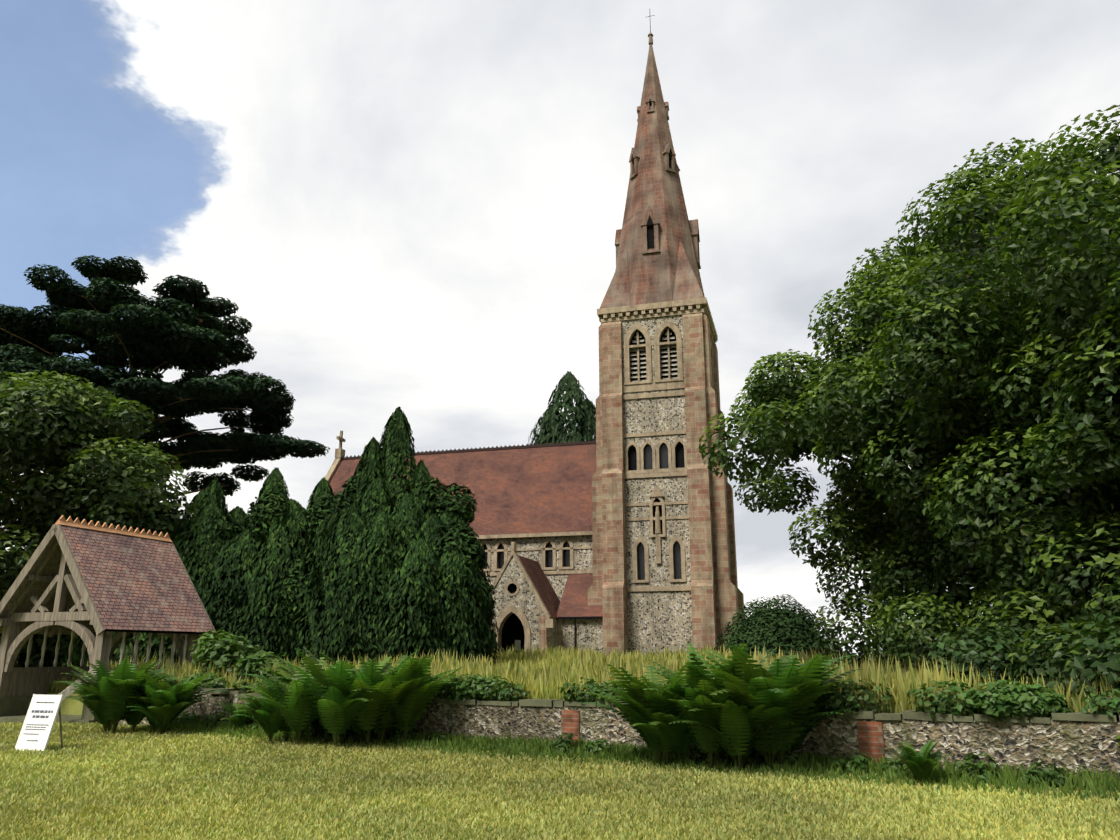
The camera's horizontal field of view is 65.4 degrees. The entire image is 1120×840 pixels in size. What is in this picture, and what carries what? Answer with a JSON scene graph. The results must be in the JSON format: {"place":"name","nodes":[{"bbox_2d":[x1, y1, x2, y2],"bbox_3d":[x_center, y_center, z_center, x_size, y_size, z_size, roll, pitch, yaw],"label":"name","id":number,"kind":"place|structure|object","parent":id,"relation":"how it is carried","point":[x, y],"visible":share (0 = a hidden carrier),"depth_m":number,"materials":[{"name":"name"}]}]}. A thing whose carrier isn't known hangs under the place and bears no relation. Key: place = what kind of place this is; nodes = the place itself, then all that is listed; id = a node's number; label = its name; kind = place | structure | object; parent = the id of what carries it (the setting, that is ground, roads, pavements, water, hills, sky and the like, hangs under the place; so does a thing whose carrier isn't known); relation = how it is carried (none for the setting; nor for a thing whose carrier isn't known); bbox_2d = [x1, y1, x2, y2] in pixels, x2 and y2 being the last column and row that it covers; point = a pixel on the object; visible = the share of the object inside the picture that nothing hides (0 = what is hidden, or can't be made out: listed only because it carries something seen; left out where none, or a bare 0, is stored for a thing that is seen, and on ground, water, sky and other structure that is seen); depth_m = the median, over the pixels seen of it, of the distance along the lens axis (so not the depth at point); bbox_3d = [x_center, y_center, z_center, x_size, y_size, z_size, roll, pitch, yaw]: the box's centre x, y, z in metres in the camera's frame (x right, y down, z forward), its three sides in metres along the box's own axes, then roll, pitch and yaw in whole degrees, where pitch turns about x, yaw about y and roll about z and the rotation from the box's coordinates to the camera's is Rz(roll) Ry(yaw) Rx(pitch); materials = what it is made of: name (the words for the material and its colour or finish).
{"place":"outdoors","nodes":[
{"label":"outdoors","id":0,"kind":"place"},
{"bbox_2d":[17,661,887,714],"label":"churchyard ground","id":1,"kind":"structure","parent":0,"point":[70,706],"depth_m":23.25,"materials":[{"name":"green plant"}]},
{"bbox_2d":[0,516,73,667],"bbox_3d":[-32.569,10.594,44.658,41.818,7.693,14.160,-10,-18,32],"label":"tree","id":2,"kind":"object","parent":1,"relation":"on","point":[35,656],"visible":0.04,"depth_m":33.46,"materials":[{"name":"green plant"}]},
{"bbox_2d":[0,369,200,643],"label":"oak tree","id":3,"kind":"object","parent":1,"relation":"on","point":[94,474],"depth_m":32.63,"materials":[{"name":"green plant"}]},
{"bbox_2d":[0,255,329,498],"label":"cedar tree","id":4,"kind":"object","parent":1,"relation":"on","point":[166,323],"depth_m":45.82,"materials":[{"name":"green plant"}]},
{"bbox_2d":[52,467,334,666],"bbox_3d":[-12.458,6.078,34.309,13.087,9.005,5.705,0,-15,-1],"label":"yew","id":5,"kind":"object","parent":1,"relation":"on","point":[223,549],"depth_m":32.59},
{"bbox_2d":[188,629,291,684],"bbox_3d":[-8.276,6.157,22.172,3.183,1.687,1.578,-9,-17,29],"label":"shrub by lychgate","id":6,"kind":"object","parent":1,"relation":"on","point":[242,661],"visible":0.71,"depth_m":22.07,"materials":[{"name":"green plant"}]},
{"bbox_2d":[282,406,499,665],"bbox_3d":[-6.106,4.332,31.887,7.917,10.539,5.086,0,-15,-1],"label":"yew tree","id":7,"kind":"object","parent":1,"relation":"on","point":[424,573],"depth_m":30.46,"materials":[{"name":"green plant"}]},
{"bbox_2d":[325,431,595,575],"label":"church nave dressings","id":8,"kind":"structure","parent":1,"relation":"on","point":[539,490],"depth_m":54.13,"materials":[{"name":"red tile"}]},
{"bbox_2d":[491,557,556,652],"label":"wall","id":9,"kind":"structure","parent":1,"relation":"on","point":[524,601],"depth_m":45.73,"materials":[{"name":"grey stone"}]},
{"bbox_2d":[478,535,592,600],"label":"wall","id":10,"kind":"structure","parent":1,"relation":"on","point":[583,559],"depth_m":50.28,"materials":[{"name":"stone"}]},
{"bbox_2d":[493,542,602,652],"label":"church porch dressings","id":11,"kind":"structure","parent":1,"relation":"on","point":[573,604],"depth_m":46.74,"materials":[{"name":"brown stone"}]},
{"bbox_2d":[528,371,595,444],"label":"conifer","id":12,"kind":"object","parent":1,"relation":"on","point":[553,428],"visible":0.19,"depth_m":81.45,"materials":[{"name":"green plant"}]},
{"bbox_2d":[588,9,743,655],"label":"church tower dressings","id":13,"kind":"structure","parent":1,"relation":"on","point":[657,241],"depth_m":49.08,"materials":[{"name":"brown stone"}]},
{"bbox_2d":[714,594,833,658],"bbox_3d":[8.951,8.817,36.028,5.319,3.176,4.895,0,-15,-1],"label":"bush","id":14,"kind":"object","parent":1,"relation":"on","point":[752,608],"depth_m":34.88,"materials":[{"name":"green plant"}]},
{"bbox_2d":[698,132,1119,665],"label":"tree","id":15,"kind":"object","parent":1,"relation":"on","point":[862,415],"depth_m":26.77,"materials":[{"name":"green plant"}]},
{"bbox_2d":[926,616,1119,700],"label":"undergrowth","id":16,"kind":"object","parent":1,"relation":"on","point":[1110,663],"visible":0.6,"depth_m":15.60,"materials":[{"name":"green plant"}]},
{"bbox_2d":[0,655,1119,839],"bbox_3d":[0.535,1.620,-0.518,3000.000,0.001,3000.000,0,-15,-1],"label":"lawn","id":17,"kind":"structure","parent":0,"point":[521,790],"depth_m":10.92,"materials":[{"name":"green plant"}]},
{"bbox_2d":[15,694,63,750],"bbox_3d":[-9.368,5.500,15.834,0.664,0.998,0.514,-4,-16,16],"label":"sign board","id":18,"kind":"object","parent":17,"relation":"on","point":[39,721],"visible":0.94,"depth_m":15.73,"materials":[{"name":"white"}]},
{"bbox_2d":[0,515,215,723],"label":"lychgate","id":19,"kind":"object","parent":17,"relation":"on","point":[84,581],"visible":0.62,"depth_m":23.18,"materials":[{"name":"brown wood"}]},
{"bbox_2d":[55,658,229,733],"bbox_3d":[-9.244,6.010,19.028,3.666,1.597,2.519,0,-15,-1],"label":"fern clump","id":20,"kind":"object","parent":17,"relation":"on","point":[128,694],"visible":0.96,"depth_m":18.64,"materials":[{"name":"green plant"}]},
{"bbox_2d":[220,699,254,727],"bbox_3d":[-6.934,6.460,18.999,0.897,0.713,0.992,0,-15,-1],"label":"fern","id":21,"kind":"object","parent":17,"relation":"on","point":[239,721],"visible":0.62,"depth_m":18.87,"materials":[{"name":"green plant"}]},
{"bbox_2d":[232,647,464,746],"bbox_3d":[-4.058,5.374,17.004,4.390,1.779,3.788,0,-15,-1],"label":"fern clump","id":22,"kind":"object","parent":17,"relation":"on","point":[382,697],"visible":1,"depth_m":16.18,"materials":[{"name":"green plant"}]},
{"bbox_2d":[116,688,1119,778],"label":"boundary wall","id":23,"kind":"structure","parent":17,"relation":"on","point":[1073,741],"depth_m":12.76,"materials":[{"name":"stone"}]},
{"bbox_2d":[170,672,1119,788],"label":"wall weeds","id":24,"kind":"object","parent":17,"relation":"on","point":[1006,699],"depth_m":12.68,"materials":[{"name":"green plant"}]},
{"bbox_2d":[578,643,860,769],"bbox_3d":[2.563,4.421,13.581,4.163,1.848,3.465,-9,-17,30],"label":"fern clump","id":25,"kind":"object","parent":17,"relation":"on","point":[738,707],"visible":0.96,"depth_m":12.75,"materials":[{"name":"green plant"}]},
{"bbox_2d":[895,739,952,781],"bbox_3d":[4.801,4.536,11.572,0.767,0.586,0.812,0,-15,-1],"label":"fern","id":26,"kind":"object","parent":17,"relation":"on","point":[920,767],"visible":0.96,"depth_m":11.49,"materials":[{"name":"green plant"}]},
{"bbox_2d":[810,105,1119,745],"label":"tree","id":27,"kind":"object","parent":17,"relation":"on","point":[1062,440],"depth_m":19.34,"materials":[{"name":"green plant"}]},
{"bbox_2d":[0,0,1119,654],"label":"sky","id":28,"kind":"structure","parent":0,"point":[416,206],"materials":[{"name":"white"}]},
{"bbox_2d":[563,619,602,653],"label":"church annex walls","id":29,"kind":"structure","parent":0,"point":[589,633],"depth_m":46.44,"materials":[{"name":"beige stone"}]},
{"bbox_2d":[47,643,1119,714],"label":"tall grass","id":30,"kind":"structure","parent":0,"point":[540,674],"depth_m":20.32,"materials":[{"name":"green plant"}]},
{"bbox_2d":[136,716,1119,800],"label":"grass","id":31,"kind":"structure","parent":0,"point":[1086,782],"depth_m":13.03,"materials":[{"name":"green plant"}]},
{"bbox_2d":[603,306,710,653],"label":"wall panels","id":32,"kind":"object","parent":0,"point":[661,620],"depth_m":47.29,"materials":[{"name":"grey stone"}]}
]}

